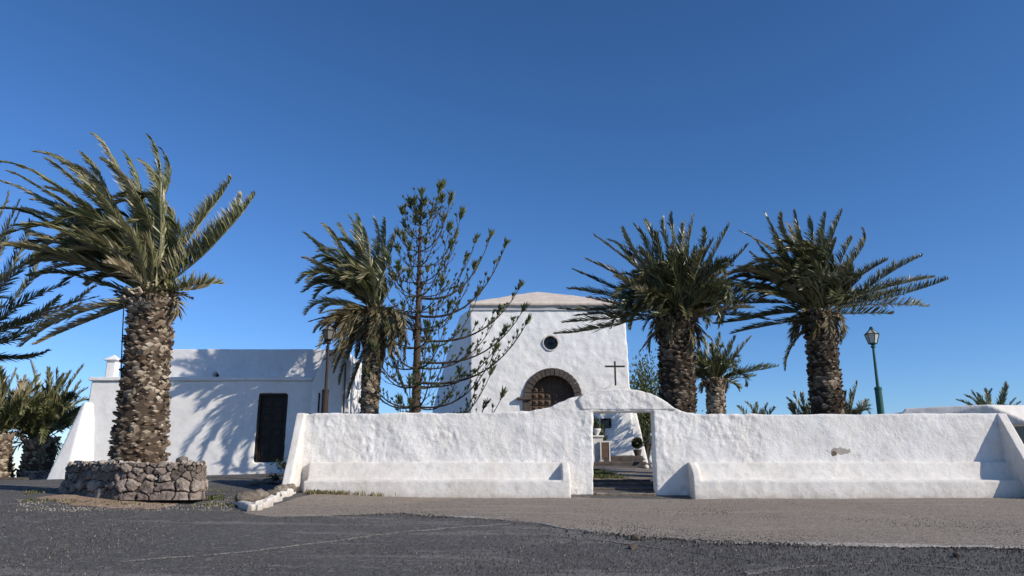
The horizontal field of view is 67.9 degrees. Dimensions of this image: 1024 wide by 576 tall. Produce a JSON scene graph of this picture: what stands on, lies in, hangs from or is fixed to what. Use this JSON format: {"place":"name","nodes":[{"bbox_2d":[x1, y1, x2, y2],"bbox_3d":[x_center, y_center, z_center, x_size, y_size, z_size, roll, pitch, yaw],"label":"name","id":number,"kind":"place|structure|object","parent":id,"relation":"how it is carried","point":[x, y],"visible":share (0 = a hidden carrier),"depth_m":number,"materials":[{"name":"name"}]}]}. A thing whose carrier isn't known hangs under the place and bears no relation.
{"place":"outdoors","nodes":[
{"label":"outdoors","id":0,"kind":"place"},
{"bbox_2d":[205,475,283,494],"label":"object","id":1,"kind":"structure","parent":0,"point":[249,487],"depth_m":19.37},
{"bbox_2d":[250,480,258,485],"bbox_3d":[-6.820,5.176,20.151,0.238,0.184,0.352,2,-14,-9],"label":"stone","id":2,"kind":"object","parent":1,"relation":"on","point":[254,482],"visible":0.91,"depth_m":20.03,"materials":[{"name":"grey stone"}]},
{"bbox_2d":[273,480,281,484],"bbox_3d":[-6.330,5.250,20.527,0.247,0.134,0.228,9,-17,-32],"label":"stone","id":3,"kind":"object","parent":1,"relation":"on","point":[278,482],"visible":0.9,"depth_m":20.46,"materials":[{"name":"grey stone"}]},
{"bbox_2d":[0,463,1023,575],"bbox_3d":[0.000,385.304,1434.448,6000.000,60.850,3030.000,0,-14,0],"label":"ground","id":4,"kind":"structure","parent":0,"point":[208,538],"depth_m":10.47,"materials":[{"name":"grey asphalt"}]},
{"bbox_2d":[0,477,30,479],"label":"wall","id":5,"kind":"structure","parent":4,"relation":"on","point":[14,478],"depth_m":25.72,"materials":[{"name":"white paint"}]},
{"bbox_2d":[0,365,45,477],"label":"palm tree","id":6,"kind":"object","parent":4,"relation":"on","point":[22,394],"visible":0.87,"depth_m":27.41,"materials":[{"name":"green plant"}]},
{"bbox_2d":[20,471,49,479],"bbox_3d":[-17.545,6.918,27.989,1.134,0.466,3.091,9,-16,-31],"label":"stone ring","id":7,"kind":"object","parent":4,"relation":"on","point":[37,475],"visible":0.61,"depth_m":27.11,"materials":[{"name":"grey stone"}]},
{"bbox_2d":[0,359,88,476],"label":"palm tree","id":8,"kind":"object","parent":7,"relation":"in","point":[54,413],"visible":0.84,"depth_m":28.14,"materials":[{"name":"green plant"}]},
{"bbox_2d":[0,190,98,362],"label":"palm tree","id":9,"kind":"object","parent":4,"relation":"on","point":[18,322],"visible":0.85,"depth_m":19.56,"materials":[{"name":"green plant"}]},
{"bbox_2d":[36,494,220,508],"bbox_3d":[-7.823,4.406,15.825,3.250,0.244,3.676,0,-14,0],"label":"dirt patch","id":10,"kind":"object","parent":4,"relation":"on","point":[80,498],"visible":0.49,"depth_m":14.89,"materials":[{"name":"brown soil"}]},
{"bbox_2d":[23,488,237,506],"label":"sparse grass","id":11,"kind":"structure","parent":4,"relation":"on","point":[65,499],"depth_m":14.83,"materials":[{"name":"green plant"}]},
{"bbox_2d":[59,459,207,499],"bbox_3d":[-8.046,4.163,16.594,4.509,0.808,2.376,-11,-18,39],"label":"stone planter","id":12,"kind":"object","parent":4,"relation":"on","point":[113,479],"visible":0.99,"depth_m":15.19,"materials":[{"name":"grey stone"}]},
{"bbox_2d":[0,132,254,462],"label":"palm tree","id":13,"kind":"object","parent":12,"relation":"on","point":[146,255],"visible":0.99,"depth_m":17.07,"materials":[{"name":"green plant"}]},
{"bbox_2d":[120,302,124,398],"bbox_3d":[-8.540,2.021,16.652,0.327,3.478,0.124,0,-14,0],"label":"hanging cable","id":14,"kind":"object","parent":13,"relation":"hanging from","point":[122,344],"visible":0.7,"depth_m":16.89,"materials":[{"name":"black"}]},
{"bbox_2d":[176,456,187,461],"bbox_3d":[-6.749,3.532,15.557,0.231,0.166,0.253,-6,-15,22],"label":"rim stone","id":15,"kind":"object","parent":12,"relation":"on","point":[179,459],"visible":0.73,"depth_m":15.48,"materials":[{"name":"grey stone"}]},
{"bbox_2d":[47,349,361,478],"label":"house","id":16,"kind":"structure","parent":4,"relation":"on","point":[234,411],"depth_m":26.25,"materials":[{"name":"paint"}]},
{"bbox_2d":[254,393,287,461],"bbox_3d":[-8.290,4.815,26.231,1.031,2.353,0.180,0,-14,0],"label":"door","id":17,"kind":"structure","parent":16,"relation":"in","point":[272,407],"depth_m":26.21,"materials":[{"name":"black paint"}]},
{"bbox_2d":[206,493,225,500],"bbox_3d":[-6.265,4.473,16.317,0.461,0.158,0.834,0,-14,0],"label":"grass tuft","id":18,"kind":"object","parent":4,"relation":"on","point":[210,498],"visible":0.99,"depth_m":16.07,"materials":[{"name":"green plant"}]},
{"bbox_2d":[233,483,296,511],"bbox_3d":[-5.371,4.602,16.456,0.828,0.685,4.594,2,-14,-8],"label":"rock kerb","id":19,"kind":"object","parent":4,"relation":"on","point":[258,499],"visible":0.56,"depth_m":15.17,"materials":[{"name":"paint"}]},
{"bbox_2d":[261,478,275,483],"bbox_3d":[-6.608,5.264,20.628,0.398,0.210,0.319,-6,-15,23],"label":"stone","id":20,"kind":"object","parent":4,"relation":"on","point":[267,481],"visible":0.84,"depth_m":20.50,"materials":[{"name":"grey stone"}]},
{"bbox_2d":[266,473,282,479],"bbox_3d":[-6.451,5.236,20.761,0.512,0.421,0.630,0,-14,0],"label":"weed clump","id":21,"kind":"object","parent":4,"relation":"on","point":[274,477],"visible":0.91,"depth_m":20.59,"materials":[{"name":"green plant"}]},
{"bbox_2d":[270,454,286,471],"bbox_3d":[-6.405,5.433,23.046,1.658,0.777,1.109,0,-14,0],"label":"weedy bush","id":22,"kind":"object","parent":4,"relation":"on","point":[283,465],"visible":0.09,"depth_m":22.83,"materials":[{"name":"green plant"}]},
{"bbox_2d":[120,523,510,561],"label":"tyre track","id":23,"kind":"structure","parent":4,"relation":"on","point":[302,544],"depth_m":10.40,"materials":[{"name":"grey asphalt"}]},
{"bbox_2d":[321,323,336,412],"bbox_3d":[-5.180,3.215,21.044,0.374,4.563,0.424,0,-14,0],"label":"street lamp","id":24,"kind":"object","parent":4,"relation":"on","point":[329,331],"visible":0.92,"depth_m":21.28,"materials":[{"name":"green metal"}]},
{"bbox_2d":[294,213,425,413],"bbox_3d":[-5.068,1.605,25.238,4.273,9.039,3.672,3,-14,-13],"label":"palm tree","id":25,"kind":"object","parent":4,"relation":"on","point":[361,275],"visible":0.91,"depth_m":24.76,"materials":[{"name":"green plant"}]},
{"bbox_2d":[356,178,532,413],"bbox_3d":[-2.524,1.012,25.469,5.135,10.163,4.769,11,-18,-38],"label":"norfolk pine","id":26,"kind":"object","parent":4,"relation":"on","point":[415,405],"visible":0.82,"depth_m":25.19,"materials":[{"name":"green plant"}]},
{"bbox_2d":[432,292,647,462],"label":"church","id":27,"kind":"structure","parent":4,"relation":"on","point":[540,364],"depth_m":36.34,"materials":[{"name":"paint"}]},
{"bbox_2d":[531,376,551,410],"bbox_3d":[1.299,6.053,36.057,1.192,3.796,0.210,0,-14,0],"label":"door leaf","id":28,"kind":"structure","parent":27,"relation":"in","point":[541,393],"depth_m":36.28,"materials":[{"name":"brown wood"}]},
{"bbox_2d":[543,335,558,350],"bbox_3d":[1.860,2.670,36.608,0.786,0.786,0.445,0,-14,0],"label":"round window","id":29,"kind":"structure","parent":27,"relation":"in","point":[549,343],"depth_m":36.75,"materials":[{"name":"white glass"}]},
{"bbox_2d":[552,376,573,405],"bbox_3d":[2.507,6.053,36.057,1.192,3.796,0.210,0,-14,0],"label":"door leaf","id":30,"kind":"structure","parent":27,"relation":"in","point":[561,390],"depth_m":36.33,"materials":[{"name":"brown wood"}]},
{"bbox_2d":[601,418,610,427],"bbox_3d":[4.394,6.342,35.614,0.482,0.429,0.290,0,-14,0],"label":"small window","id":31,"kind":"structure","parent":27,"relation":"in","point":[605,421],"depth_m":35.68,"materials":[{"name":"black glass"}]},
{"bbox_2d":[593,416,608,440],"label":"pot palm","id":32,"kind":"object","parent":4,"relation":"on","point":[596,424],"visible":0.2,"depth_m":31.35,"materials":[{"name":"green plant"}]},
{"bbox_2d":[593,468,632,478],"bbox_3d":[2.870,5.975,24.578,1.552,0.388,5.527,0,-14,0],"label":"grass mound","id":33,"kind":"object","parent":4,"relation":"on","point":[600,474],"depth_m":23.00,"materials":[{"name":"green plant"}]},
{"bbox_2d":[593,455,645,467],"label":"church steps","id":34,"kind":"structure","parent":4,"relation":"on","point":[628,460],"depth_m":29.76,"materials":[{"name":"stone"}]},
{"bbox_2d":[593,428,603,461],"bbox_3d":[3.391,6.275,30.279,0.523,1.324,0.504,0,-14,0],"label":"pedestal","id":35,"kind":"object","parent":34,"relation":"on","point":[597,438],"visible":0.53,"depth_m":30.10,"materials":[{"name":"paint"}]},
{"bbox_2d":[600,441,610,460],"bbox_3d":[3.672,6.445,29.949,0.400,0.828,0.080,0,-14,0],"label":"framed board","id":36,"kind":"object","parent":34,"relation":"on","point":[604,448],"visible":1,"depth_m":29.94,"materials":[{"name":"paint"}]},
{"bbox_2d":[631,437,643,455],"bbox_3d":[5.072,6.397,30.765,0.518,0.762,0.522,0,-14,0],"label":"potted shrub","id":37,"kind":"object","parent":34,"relation":"on","point":[638,445],"visible":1,"depth_m":30.66,"materials":[{"name":"green plant"}]},
{"bbox_2d":[473,532,768,562],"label":"tyre track","id":38,"kind":"structure","parent":4,"relation":"on","point":[618,542],"depth_m":11.09,"materials":[{"name":"grey asphalt"}]},
{"bbox_2d":[593,478,655,495],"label":"gate steps","id":39,"kind":"structure","parent":4,"relation":"on","point":[596,481],"depth_m":20.07,"materials":[{"name":"grey stone"}]},
{"bbox_2d":[629,544,636,549],"bbox_3d":[1.683,3.609,10.566,0.145,0.086,0.108,3,-14,-12],"label":"stone","id":40,"kind":"object","parent":4,"relation":"on","point":[633,546],"visible":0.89,"depth_m":10.53,"materials":[{"name":"grey stone"}]},
{"bbox_2d":[244,495,1023,547],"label":"forecourt","id":41,"kind":"structure","parent":4,"relation":"on","point":[969,513],"depth_m":14.26,"materials":[{"name":"grey concrete"}]},
{"bbox_2d":[304,489,395,496],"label":"dry weeds","id":42,"kind":"object","parent":41,"relation":"on","point":[340,492],"visible":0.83,"depth_m":18.61,"materials":[{"name":"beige plant"}]},
{"bbox_2d":[282,494,464,505],"bbox_3d":[-2.818,4.785,17.205,4.037,0.184,3.629,0,-14,0],"label":"sand drift","id":43,"kind":"object","parent":41,"relation":"on","point":[325,499],"visible":0.97,"depth_m":17.07,"materials":[{"name":"beige sand"}]},
{"bbox_2d":[424,514,1023,548],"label":"dust line","id":44,"kind":"object","parent":41,"relation":"on","point":[884,544],"visible":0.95,"depth_m":10.93,"materials":[{"name":"grey asphalt"}]},
{"bbox_2d":[630,534,639,540],"bbox_3d":[1.857,3.752,11.434,0.154,0.105,0.119,-4,-14,15],"label":"stone","id":45,"kind":"object","parent":4,"relation":"on","point":[634,536],"visible":0.99,"depth_m":11.39,"materials":[{"name":"grey stone"}]},
{"bbox_2d":[629,347,659,459],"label":"tree","id":46,"kind":"object","parent":4,"relation":"on","point":[644,419],"visible":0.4,"depth_m":43.31,"materials":[{"name":"green plant"}]},
{"bbox_2d":[282,361,1023,498],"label":"boundary wall","id":47,"kind":"structure","parent":4,"relation":"on","point":[543,453],"depth_m":19.54,"materials":[{"name":"paint"}]},
{"bbox_2d":[553,210,769,413],"bbox_3d":[4.751,1.564,23.890,5.919,8.661,4.840,-9,-16,32],"label":"palm tree","id":48,"kind":"object","parent":4,"relation":"on","point":[677,293],"visible":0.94,"depth_m":23.42,"materials":[{"name":"green plant"}]},
{"bbox_2d":[694,332,778,413],"bbox_3d":[9.319,4.770,32.743,4.476,5.888,3.164,0,-14,0],"label":"palm tree","id":49,"kind":"object","parent":4,"relation":"on","point":[710,370],"visible":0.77,"depth_m":32.67,"materials":[{"name":"green plant"}]},
{"bbox_2d":[736,401,775,414],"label":"palm tree","id":50,"kind":"object","parent":4,"relation":"on","point":[762,410],"visible":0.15,"depth_m":32.50,"materials":[{"name":"green plant"}]},
{"bbox_2d":[786,390,810,414],"bbox_3d":[10.834,5.085,27.264,1.714,3.116,2.092,-5,-15,20],"label":"palm tree","id":51,"kind":"object","parent":4,"relation":"on","point":[792,408],"visible":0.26,"depth_m":27.66,"materials":[{"name":"green plant"}]},
{"bbox_2d":[712,208,947,413],"bbox_3d":[10.002,1.412,23.623,7.462,8.952,4.456,-4,-14,15],"label":"palm tree","id":52,"kind":"object","parent":4,"relation":"on","point":[811,281],"visible":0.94,"depth_m":23.65,"materials":[{"name":"green plant"}]},
{"bbox_2d":[843,380,872,414],"bbox_3d":[12.419,5.071,27.598,2.737,3.430,1.548,3,-14,-13],"label":"palm tree","id":53,"kind":"object","parent":4,"relation":"on","point":[859,409],"visible":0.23,"depth_m":27.58,"materials":[{"name":"green plant"}]},
{"bbox_2d":[744,563,989,574],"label":"tyre track","id":54,"kind":"structure","parent":4,"relation":"on","point":[762,570],"depth_m":9.19,"materials":[{"name":"grey asphalt"}]},
{"bbox_2d":[864,327,884,413],"bbox_3d":[10.568,3.352,21.834,0.374,4.577,0.424,0,-14,0],"label":"street lamp","id":55,"kind":"object","parent":4,"relation":"on","point":[871,334],"visible":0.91,"depth_m":22.06,"materials":[{"name":"metal"}]},
{"bbox_2d":[952,552,960,557],"bbox_3d":[5.856,3.521,10.014,0.091,0.076,0.110,2,-14,-9],"label":"stone","id":56,"kind":"object","parent":4,"relation":"on","point":[956,554],"visible":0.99,"depth_m":9.98,"materials":[{"name":"grey stone"}]},
{"bbox_2d":[892,405,1023,443],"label":"outbuilding","id":57,"kind":"structure","parent":4,"relation":"on","point":[1014,414],"depth_m":22.88,"materials":[{"name":"paint"}]},
{"bbox_2d":[1014,426,1023,443],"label":"window","id":58,"kind":"structure","parent":57,"relation":"in","point":[1019,429],"depth_m":23.42,"materials":[{"name":"blue glass"}]},
{"bbox_2d":[955,381,1020,404],"bbox_3d":[22.608,6.612,35.737,2.410,4.513,2.688,-11,-17,37],"label":"palm tree","id":59,"kind":"object","parent":4,"relation":"on","point":[1001,399],"visible":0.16,"depth_m":35.84,"materials":[{"name":"green plant"}]},
{"bbox_2d":[0,0,1023,476],"label":"sky","id":60,"kind":"structure","parent":0,"point":[555,125],"materials":[{"name":"blue"}]},
{"bbox_2d":[595,468,652,478],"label":"yard path","id":61,"kind":"structure","parent":0,"point":[640,473],"depth_m":25.51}
]}

